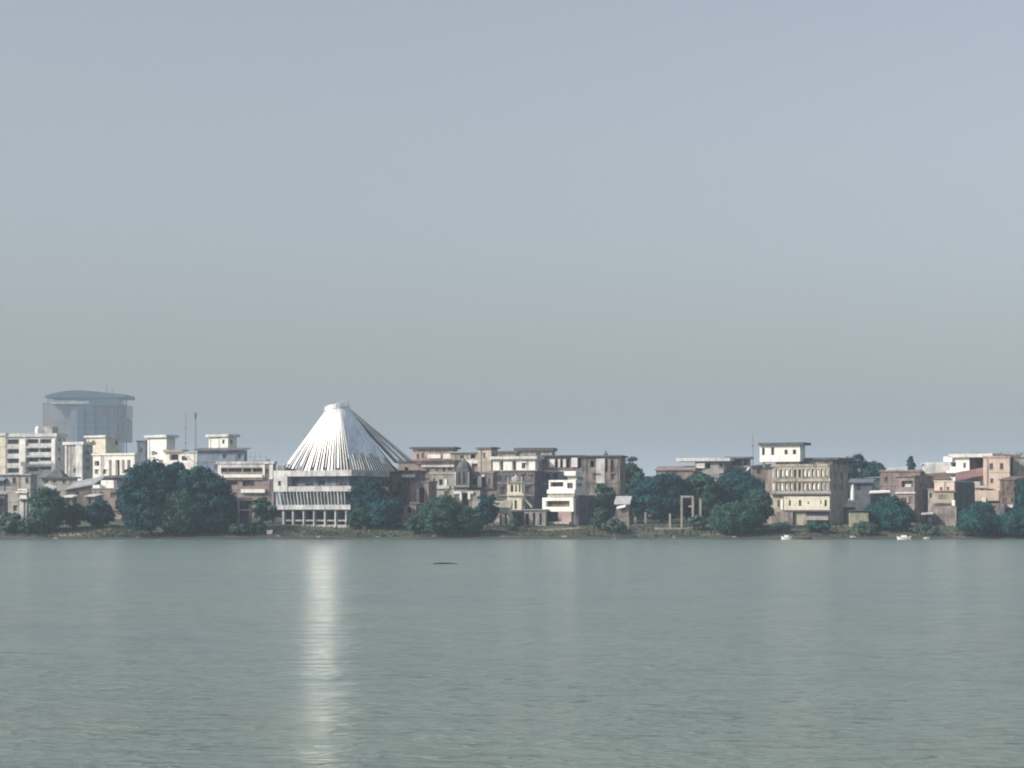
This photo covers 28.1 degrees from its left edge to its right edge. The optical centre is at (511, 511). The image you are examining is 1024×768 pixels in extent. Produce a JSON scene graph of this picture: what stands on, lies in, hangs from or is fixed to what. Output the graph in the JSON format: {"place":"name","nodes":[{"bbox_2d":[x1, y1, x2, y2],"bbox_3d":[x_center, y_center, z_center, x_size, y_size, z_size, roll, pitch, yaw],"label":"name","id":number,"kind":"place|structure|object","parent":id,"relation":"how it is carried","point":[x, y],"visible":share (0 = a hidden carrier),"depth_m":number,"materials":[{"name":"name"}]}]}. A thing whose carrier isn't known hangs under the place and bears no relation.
{"place":"outdoors","nodes":[
{"label":"outdoors","id":0,"kind":"place"},
{"bbox_2d":[0,539,1023,767],"bbox_3d":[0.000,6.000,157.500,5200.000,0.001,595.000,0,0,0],"label":"river water","id":1,"kind":"structure","parent":0,"point":[518,653],"depth_m":86.84,"materials":[{"name":"liquid"}]},
{"bbox_2d":[0,514,1023,538],"bbox_3d":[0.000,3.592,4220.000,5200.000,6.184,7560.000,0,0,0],"label":"bank ground","id":2,"kind":"structure","parent":0,"point":[278,520],"depth_m":452.70,"materials":[{"name":"green plant"}]},
{"bbox_2d":[0,433,8,473],"bbox_3d":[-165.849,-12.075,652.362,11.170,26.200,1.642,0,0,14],"label":"apartment block","id":3,"kind":"structure","parent":2,"relation":"on","point":[3,453],"depth_m":651.01,"materials":[{"name":"white concrete"}]},
{"bbox_2d":[0,492,9,514],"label":"shore hut","id":4,"kind":"object","parent":2,"relation":"on","point":[4,502],"visible":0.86,"depth_m":471.64,"materials":[{"name":"grey paint"}]},
{"bbox_2d":[0,512,21,533],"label":"bush","id":5,"kind":"object","parent":2,"relation":"on","point":[8,523],"visible":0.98,"depth_m":454.92,"materials":[{"name":"green plant"}]},
{"bbox_2d":[0,474,39,515],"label":"house","id":6,"kind":"structure","parent":2,"relation":"on","point":[11,483],"depth_m":499.77,"materials":[{"name":"grey paint"}]},
{"bbox_2d":[16,489,31,518],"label":"white porch","id":7,"kind":"object","parent":2,"relation":"on","point":[23,504],"visible":0.67,"depth_m":478.09,"materials":[{"name":"white paint"}]},
{"bbox_2d":[17,518,39,533],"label":"bush","id":8,"kind":"object","parent":2,"relation":"on","point":[29,526],"visible":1,"depth_m":453.92,"materials":[{"name":"green plant"}]},
{"bbox_2d":[7,426,67,488],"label":"apartment block","id":9,"kind":"structure","parent":2,"relation":"on","point":[40,453],"depth_m":660.09,"materials":[{"name":"stone"}]},
{"bbox_2d":[27,486,68,530],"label":"tree","id":10,"kind":"object","parent":2,"relation":"on","point":[47,507],"visible":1,"depth_m":458.55,"materials":[{"name":"green plant"}]},
{"bbox_2d":[38,469,80,499],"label":"bungalow","id":11,"kind":"object","parent":2,"relation":"on","point":[60,480],"visible":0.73,"depth_m":540.05,"materials":[{"name":"grey paint"}]},
{"bbox_2d":[63,502,85,527],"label":"bush","id":12,"kind":"object","parent":2,"relation":"on","point":[74,517],"visible":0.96,"depth_m":463.94,"materials":[{"name":"green plant"}]},
{"bbox_2d":[62,442,95,480],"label":"apartment block","id":13,"kind":"structure","parent":2,"relation":"on","point":[78,459],"depth_m":639.98,"materials":[{"name":"grey paint"}]},
{"bbox_2d":[64,476,105,505],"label":"tin shed","id":14,"kind":"structure","parent":2,"relation":"on","point":[81,489],"depth_m":520.49,"materials":[{"name":"metal"}]},
{"bbox_2d":[43,386,134,452],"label":"office tower","id":15,"kind":"structure","parent":2,"relation":"on","point":[87,413],"depth_m":1748.00,"materials":[{"name":"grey glass"}]},
{"bbox_2d":[84,494,103,520],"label":"tin shed","id":16,"kind":"structure","parent":2,"relation":"on","point":[91,499],"depth_m":494.49,"materials":[{"name":"grey metal"}]},
{"bbox_2d":[81,498,115,526],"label":"tree","id":17,"kind":"object","parent":2,"relation":"on","point":[97,513],"visible":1,"depth_m":464.62,"materials":[{"name":"green plant"}]},
{"bbox_2d":[84,435,120,452],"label":"stair tower block","id":18,"kind":"structure","parent":2,"relation":"on","point":[106,443],"depth_m":659.34,"materials":[{"name":"white concrete"}]},
{"bbox_2d":[91,480,124,518],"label":"brown house","id":19,"kind":"structure","parent":2,"relation":"on","point":[107,488],"depth_m":515.16,"materials":[{"name":"clear concrete"}]},
{"bbox_2d":[91,453,141,477],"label":"white hall","id":20,"kind":"structure","parent":2,"relation":"on","point":[106,464],"depth_m":610.53,"materials":[{"name":"stone"}]},
{"bbox_2d":[136,440,147,463],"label":"grey block","id":21,"kind":"structure","parent":2,"relation":"on","point":[142,446],"depth_m":679.88,"materials":[{"name":"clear concrete"}]},
{"bbox_2d":[113,457,178,535],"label":"tree","id":22,"kind":"object","parent":2,"relation":"on","point":[142,488],"visible":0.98,"depth_m":450.89,"materials":[{"name":"green plant"}]},
{"bbox_2d":[144,435,178,464],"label":"stair tower house","id":23,"kind":"structure","parent":2,"relation":"on","point":[158,445],"depth_m":639.71,"materials":[{"name":"white concrete"}]},
{"bbox_2d":[165,460,190,489],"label":"tree","id":24,"kind":"object","parent":2,"relation":"on","point":[178,467],"visible":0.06,"depth_m":462.00,"materials":[{"name":"green plant"}]},
{"bbox_2d":[149,488,207,534],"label":"tree","id":25,"kind":"object","parent":2,"relation":"on","point":[175,521],"visible":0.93,"depth_m":450.45,"materials":[{"name":"green plant"}]},
{"bbox_2d":[163,450,197,469],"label":"terrace wing","id":26,"kind":"structure","parent":2,"relation":"on","point":[187,459],"depth_m":624.75,"materials":[{"name":"white paint"}]},
{"bbox_2d":[170,465,238,532],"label":"tree","id":27,"kind":"object","parent":2,"relation":"on","point":[212,489],"visible":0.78,"depth_m":452.54,"materials":[{"name":"green plant"}]},
{"bbox_2d":[205,434,239,447],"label":"stair tower block","id":28,"kind":"structure","parent":2,"relation":"on","point":[222,440],"depth_m":679.77,"materials":[{"name":"stone"}]},
{"bbox_2d":[195,448,250,473],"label":"flat-roofed building","id":29,"kind":"structure","parent":2,"relation":"on","point":[209,457],"depth_m":600.23,"materials":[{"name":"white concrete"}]},
{"bbox_2d":[221,498,251,531],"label":"concrete frame","id":30,"kind":"object","parent":2,"relation":"on","point":[244,507],"visible":0.57,"depth_m":459.30,"materials":[{"name":"grey paint"}]},
{"bbox_2d":[226,522,253,534],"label":"bush","id":31,"kind":"object","parent":2,"relation":"on","point":[237,528],"visible":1,"depth_m":453.13,"materials":[{"name":"green plant"}]},
{"bbox_2d":[216,452,276,516],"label":"balcony house","id":32,"kind":"structure","parent":2,"relation":"on","point":[253,479],"depth_m":529.63,"materials":[{"name":"paint"}]},
{"bbox_2d":[248,520,266,533],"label":"bush","id":33,"kind":"object","parent":2,"relation":"on","point":[260,525],"visible":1,"depth_m":454.83,"materials":[{"name":"green plant"}]},
{"bbox_2d":[252,496,272,520],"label":"tree","id":34,"kind":"object","parent":2,"relation":"on","point":[263,504],"visible":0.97,"depth_m":475.45,"materials":[{"name":"green plant"}]},
{"bbox_2d":[274,401,413,527],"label":"fan roofed hall","id":35,"kind":"structure","parent":2,"relation":"on","point":[316,486],"depth_m":472.53,"materials":[{"name":"white concrete"}]},
{"bbox_2d":[346,507,369,529],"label":"bush","id":36,"kind":"object","parent":2,"relation":"on","point":[354,516],"visible":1,"depth_m":461.26,"materials":[{"name":"green plant"}]},
{"bbox_2d":[343,476,386,526],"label":"tree","id":37,"kind":"object","parent":2,"relation":"on","point":[364,492],"visible":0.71,"depth_m":463.68,"materials":[{"name":"green plant"}]},
{"bbox_2d":[366,497,403,528],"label":"tree","id":38,"kind":"object","parent":2,"relation":"on","point":[380,513],"visible":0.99,"depth_m":460.15,"materials":[{"name":"green plant"}]},
{"bbox_2d":[382,470,426,504],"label":"brick house","id":39,"kind":"structure","parent":2,"relation":"on","point":[397,484],"depth_m":489.89,"materials":[{"name":"brick"}]},
{"bbox_2d":[398,505,421,525],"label":"step house","id":40,"kind":"structure","parent":2,"relation":"on","point":[410,510],"depth_m":470.88,"materials":[{"name":"concrete"}]},
{"bbox_2d":[403,515,425,532],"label":"bush","id":41,"kind":"object","parent":2,"relation":"on","point":[413,523],"visible":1,"depth_m":455.48,"materials":[{"name":"green plant"}]},
{"bbox_2d":[409,481,437,504],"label":"arched house","id":42,"kind":"structure","parent":2,"relation":"on","point":[422,492],"depth_m":480.35,"materials":[{"name":"concrete"}]},
{"bbox_2d":[398,460,461,480],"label":"old house","id":43,"kind":"structure","parent":2,"relation":"on","point":[428,466],"depth_m":524.58,"materials":[{"name":"grey concrete"}]},
{"bbox_2d":[409,447,460,459],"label":"old house","id":44,"kind":"structure","parent":2,"relation":"on","point":[430,453],"depth_m":559.84,"materials":[{"name":"white concrete"}]},
{"bbox_2d":[416,493,461,535],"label":"bush","id":45,"kind":"object","parent":2,"relation":"on","point":[435,515],"visible":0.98,"depth_m":450.64,"materials":[{"name":"green plant"}]},
{"bbox_2d":[429,472,455,497],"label":"arcade house","id":46,"kind":"structure","parent":2,"relation":"on","point":[446,483],"depth_m":504.71,"materials":[{"name":"grey paint"}]},
{"bbox_2d":[448,452,477,471],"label":"grey house","id":47,"kind":"structure","parent":2,"relation":"on","point":[471,458],"depth_m":544.85,"materials":[{"name":"concrete"}]},
{"bbox_2d":[455,458,471,489],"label":"shrine tower","id":48,"kind":"structure","parent":2,"relation":"on","point":[463,477],"depth_m":498.13,"materials":[{"name":"stone"}]},
{"bbox_2d":[453,490,481,508],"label":"twin arch gate","id":49,"kind":"structure","parent":2,"relation":"on","point":[469,498],"depth_m":483.92,"materials":[{"name":"grey paint"}]},
{"bbox_2d":[453,505,488,535],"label":"bush","id":50,"kind":"object","parent":2,"relation":"on","point":[471,519],"visible":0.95,"depth_m":451.30,"materials":[{"name":"green plant"}]},
{"bbox_2d":[471,472,498,504],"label":"arch fronted house","id":51,"kind":"structure","parent":2,"relation":"on","point":[486,483],"depth_m":499.77,"materials":[{"name":"grey concrete"}]},
{"bbox_2d":[475,494,499,526],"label":"tree","id":52,"kind":"object","parent":2,"relation":"on","point":[487,507],"visible":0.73,"depth_m":464.68,"materials":[{"name":"green plant"}]},
{"bbox_2d":[475,447,499,471],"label":"grey house","id":53,"kind":"structure","parent":2,"relation":"on","point":[485,463],"depth_m":531.99,"materials":[{"name":"concrete"}]},
{"bbox_2d":[496,500,511,525],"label":"house","id":54,"kind":"structure","parent":2,"relation":"on","point":[504,517],"depth_m":470.14,"materials":[{"name":"beige paint"}]},
{"bbox_2d":[507,474,524,509],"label":"cream shrine","id":55,"kind":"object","parent":2,"relation":"on","point":[516,490],"visible":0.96,"depth_m":476.11,"materials":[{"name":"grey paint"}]},
{"bbox_2d":[489,456,544,508],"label":"apartment house","id":56,"kind":"structure","parent":2,"relation":"on","point":[526,468],"depth_m":509.50,"materials":[{"name":"paint"}]},
{"bbox_2d":[512,509,523,524],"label":"tin shed","id":57,"kind":"structure","parent":2,"relation":"on","point":[518,515],"depth_m":473.99,"materials":[{"name":"metal"}]},
{"bbox_2d":[523,500,547,525],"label":"shore veranda","id":58,"kind":"object","parent":2,"relation":"on","point":[536,517],"visible":0.89,"depth_m":472.11,"materials":[{"name":"grey paint"}]},
{"bbox_2d":[514,448,556,455],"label":"flat roofed house","id":59,"kind":"structure","parent":2,"relation":"on","point":[535,451],"depth_m":619.87,"materials":[{"name":"concrete"}]},
{"bbox_2d":[534,455,582,497],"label":"long house","id":60,"kind":"structure","parent":2,"relation":"on","point":[554,467],"depth_m":512.07,"materials":[{"name":"stone"}]},
{"bbox_2d":[542,471,594,525],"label":"white house","id":61,"kind":"structure","parent":2,"relation":"on","point":[569,502],"depth_m":473.70,"materials":[{"name":"stone"}]},
{"bbox_2d":[590,507,612,530],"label":"bush","id":62,"kind":"object","parent":2,"relation":"on","point":[601,515],"visible":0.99,"depth_m":459.11,"materials":[{"name":"green plant"}]},
{"bbox_2d":[580,450,627,518],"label":"old mansion","id":63,"kind":"structure","parent":2,"relation":"on","point":[608,470],"depth_m":500.06,"materials":[{"name":"concrete"}]},
{"bbox_2d":[595,483,617,517],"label":"tree","id":64,"kind":"object","parent":2,"relation":"on","point":[602,501],"visible":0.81,"depth_m":480.78,"materials":[{"name":"green plant"}]},
{"bbox_2d":[600,518,627,533],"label":"bush","id":65,"kind":"object","parent":2,"relation":"on","point":[616,525],"visible":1,"depth_m":456.46,"materials":[{"name":"green plant"}]},
{"bbox_2d":[614,496,633,524],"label":"garden house","id":66,"kind":"structure","parent":2,"relation":"on","point":[623,507],"depth_m":474.13,"materials":[{"name":"concrete"}]},
{"bbox_2d":[626,456,642,513],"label":"tree","id":67,"kind":"object","parent":2,"relation":"on","point":[632,469],"visible":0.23,"depth_m":513.38,"materials":[{"name":"green plant"}]},
{"bbox_2d":[625,471,648,520],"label":"tree","id":68,"kind":"object","parent":2,"relation":"on","point":[638,512],"visible":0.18,"depth_m":489.12,"materials":[{"name":"green plant"}]},
{"bbox_2d":[627,472,694,522],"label":"tree","id":69,"kind":"object","parent":2,"relation":"on","point":[657,497],"visible":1,"depth_m":474.13,"materials":[{"name":"green plant"}]},
{"bbox_2d":[655,466,696,516],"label":"roof shed","id":70,"kind":"structure","parent":2,"relation":"on","point":[684,472],"depth_m":525.53,"materials":[{"name":"concrete"}]},
{"bbox_2d":[655,496,701,530],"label":"concrete frame","id":71,"kind":"object","parent":2,"relation":"on","point":[700,505],"visible":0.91,"depth_m":462.76,"materials":[{"name":"grey paint"}]},
{"bbox_2d":[684,514,706,529],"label":"bush","id":72,"kind":"object","parent":2,"relation":"on","point":[698,523],"visible":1,"depth_m":459.01,"materials":[{"name":"green plant"}]},
{"bbox_2d":[677,474,721,520],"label":"tree","id":73,"kind":"object","parent":2,"relation":"on","point":[687,514],"visible":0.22,"depth_m":481.65,"materials":[{"name":"green plant"}]},
{"bbox_2d":[691,472,718,517],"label":"tree","id":74,"kind":"object","parent":2,"relation":"on","point":[705,492],"visible":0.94,"depth_m":476.25,"materials":[{"name":"green plant"}]},
{"bbox_2d":[676,458,734,511],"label":"house","id":75,"kind":"structure","parent":2,"relation":"on","point":[714,467],"depth_m":530.01,"materials":[{"name":"grey paint"}]},
{"bbox_2d":[707,500,762,534],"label":"bush","id":76,"kind":"object","parent":2,"relation":"on","point":[735,518],"visible":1,"depth_m":451.97,"materials":[{"name":"green plant"}]},
{"bbox_2d":[724,457,753,474],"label":"terrace frame house","id":77,"kind":"structure","parent":2,"relation":"on","point":[743,462],"depth_m":535.83,"materials":[{"name":"grey paint"}]},
{"bbox_2d":[714,466,764,508],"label":"tree","id":78,"kind":"object","parent":2,"relation":"on","point":[735,485],"visible":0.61,"depth_m":481.77,"materials":[{"name":"green plant"}]},
{"bbox_2d":[743,487,775,527],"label":"tree","id":79,"kind":"object","parent":2,"relation":"on","point":[759,499],"visible":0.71,"depth_m":461.78,"materials":[{"name":"green plant"}]},
{"bbox_2d":[750,464,770,482],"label":"tin shed","id":80,"kind":"structure","parent":2,"relation":"on","point":[758,471],"depth_m":522.49,"materials":[{"name":"grey metal"}]},
{"bbox_2d":[771,521,790,532],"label":"bush","id":81,"kind":"object","parent":2,"relation":"on","point":[781,526],"visible":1,"depth_m":454.06,"materials":[{"name":"green plant"}]},
{"bbox_2d":[758,442,854,524],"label":"four storey house","id":82,"kind":"structure","parent":2,"relation":"on","point":[800,488],"depth_m":474.61,"materials":[{"name":"paint"}]},
{"bbox_2d":[805,520,830,532],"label":"bush","id":83,"kind":"object","parent":2,"relation":"on","point":[815,526],"visible":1,"depth_m":455.28,"materials":[{"name":"green plant"}]},
{"bbox_2d":[843,500,856,522],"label":"tin shed","id":84,"kind":"structure","parent":2,"relation":"on","point":[848,505],"depth_m":482.49,"materials":[{"name":"metal"}]},
{"bbox_2d":[848,510,868,526],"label":"yellow hut","id":85,"kind":"object","parent":2,"relation":"on","point":[855,516],"visible":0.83,"depth_m":457.39,"materials":[{"name":"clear paint"}]},
{"bbox_2d":[848,479,874,509],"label":"tin shed","id":86,"kind":"structure","parent":2,"relation":"on","point":[863,488],"depth_m":510.49,"materials":[{"name":"grey metal"}]},
{"bbox_2d":[851,520,878,534],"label":"bush","id":87,"kind":"object","parent":2,"relation":"on","point":[864,527],"visible":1,"depth_m":452.33,"materials":[{"name":"green plant"}]},
{"bbox_2d":[846,453,885,498],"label":"tree","id":88,"kind":"object","parent":2,"relation":"on","point":[869,469],"visible":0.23,"depth_m":541.73,"materials":[{"name":"green plant"}]},
{"bbox_2d":[869,490,890,505],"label":"building","id":89,"kind":"structure","parent":2,"relation":"on","point":[876,495],"depth_m":494.49,"materials":[{"name":"concrete"}]},
{"bbox_2d":[862,494,911,525],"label":"tree","id":90,"kind":"object","parent":2,"relation":"on","point":[875,511],"visible":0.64,"depth_m":461.36,"materials":[{"name":"green plant"}]},
{"bbox_2d":[878,506,917,531],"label":"bush","id":91,"kind":"object","parent":2,"relation":"on","point":[897,519],"visible":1,"depth_m":456.72,"materials":[{"name":"green plant"}]},
{"bbox_2d":[879,469,923,496],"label":"terrace house","id":92,"kind":"structure","parent":2,"relation":"on","point":[887,480],"depth_m":505.44,"materials":[{"name":"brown paint"}]},
{"bbox_2d":[894,475,934,523],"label":"twin storey house","id":93,"kind":"structure","parent":2,"relation":"on","point":[912,490],"depth_m":478.58,"materials":[{"name":"pink paint"}]},
{"bbox_2d":[909,523,939,534],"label":"bush","id":94,"kind":"object","parent":2,"relation":"on","point":[926,528],"visible":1,"depth_m":453.83,"materials":[{"name":"green plant"}]},
{"bbox_2d":[921,512,932,525],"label":"tin shed","id":95,"kind":"structure","parent":2,"relation":"on","point":[927,517],"depth_m":467.49,"materials":[{"name":"metal"}]},
{"bbox_2d":[921,462,949,473],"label":"roof terrace house","id":96,"kind":"structure","parent":2,"relation":"on","point":[935,467],"depth_m":508.72,"materials":[{"name":"white paint"}]},
{"bbox_2d":[921,472,950,488],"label":"tin shed","id":97,"kind":"structure","parent":2,"relation":"on","point":[942,476],"depth_m":503.22,"materials":[{"name":"pink metal"}]},
{"bbox_2d":[930,480,974,525],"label":"cream house","id":98,"kind":"structure","parent":2,"relation":"on","point":[951,499],"depth_m":469.79,"materials":[{"name":"beige paint"}]},
{"bbox_2d":[955,467,982,503],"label":"tin shed","id":99,"kind":"structure","parent":2,"relation":"on","point":[975,475],"depth_m":491.17,"materials":[{"name":"pink metal"}]},
{"bbox_2d":[943,453,1008,479],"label":"modern house","id":100,"kind":"structure","parent":2,"relation":"on","point":[961,462],"depth_m":500.07,"materials":[{"name":"white paint"}]},
{"bbox_2d":[959,501,996,516],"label":"tree","id":101,"kind":"object","parent":2,"relation":"on","point":[981,507],"visible":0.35,"depth_m":458.29,"materials":[{"name":"green plant"}]},
{"bbox_2d":[955,510,1002,536],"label":"bush","id":102,"kind":"object","parent":2,"relation":"on","point":[978,524],"visible":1,"depth_m":449.94,"materials":[{"name":"green plant"}]},
{"bbox_2d":[974,456,1011,502],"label":"pink house","id":103,"kind":"structure","parent":2,"relation":"on","point":[995,468],"depth_m":487.70,"materials":[{"name":"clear paint"}]},
{"bbox_2d":[966,452,1022,456],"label":"long roof house","id":104,"kind":"structure","parent":2,"relation":"on","point":[1015,454],"depth_m":548.12,"materials":[{"name":"grey concrete"}]},
{"bbox_2d":[992,509,1023,536],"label":"bush","id":105,"kind":"object","parent":2,"relation":"on","point":[1012,523],"visible":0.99,"depth_m":449.00,"materials":[{"name":"green plant"}]},
{"bbox_2d":[998,476,1023,511],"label":"brown house","id":106,"kind":"structure","parent":2,"relation":"on","point":[1008,493],"depth_m":474.08,"materials":[{"name":"clear paint"}]},
{"bbox_2d":[1011,478,1023,510],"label":"tree","id":107,"kind":"object","parent":2,"relation":"on","point":[1019,498],"visible":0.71,"depth_m":461.69,"materials":[{"name":"green plant"}]},
{"bbox_2d":[1011,457,1023,479],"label":"grey villa","id":108,"kind":"object","parent":2,"relation":"on","point":[1017,466],"visible":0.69,"depth_m":490.23,"materials":[{"name":"paint"}]},
{"bbox_2d":[0,0,1023,506],"label":"sky","id":109,"kind":"structure","parent":0,"point":[655,232],"materials":[{"name":"blue"}]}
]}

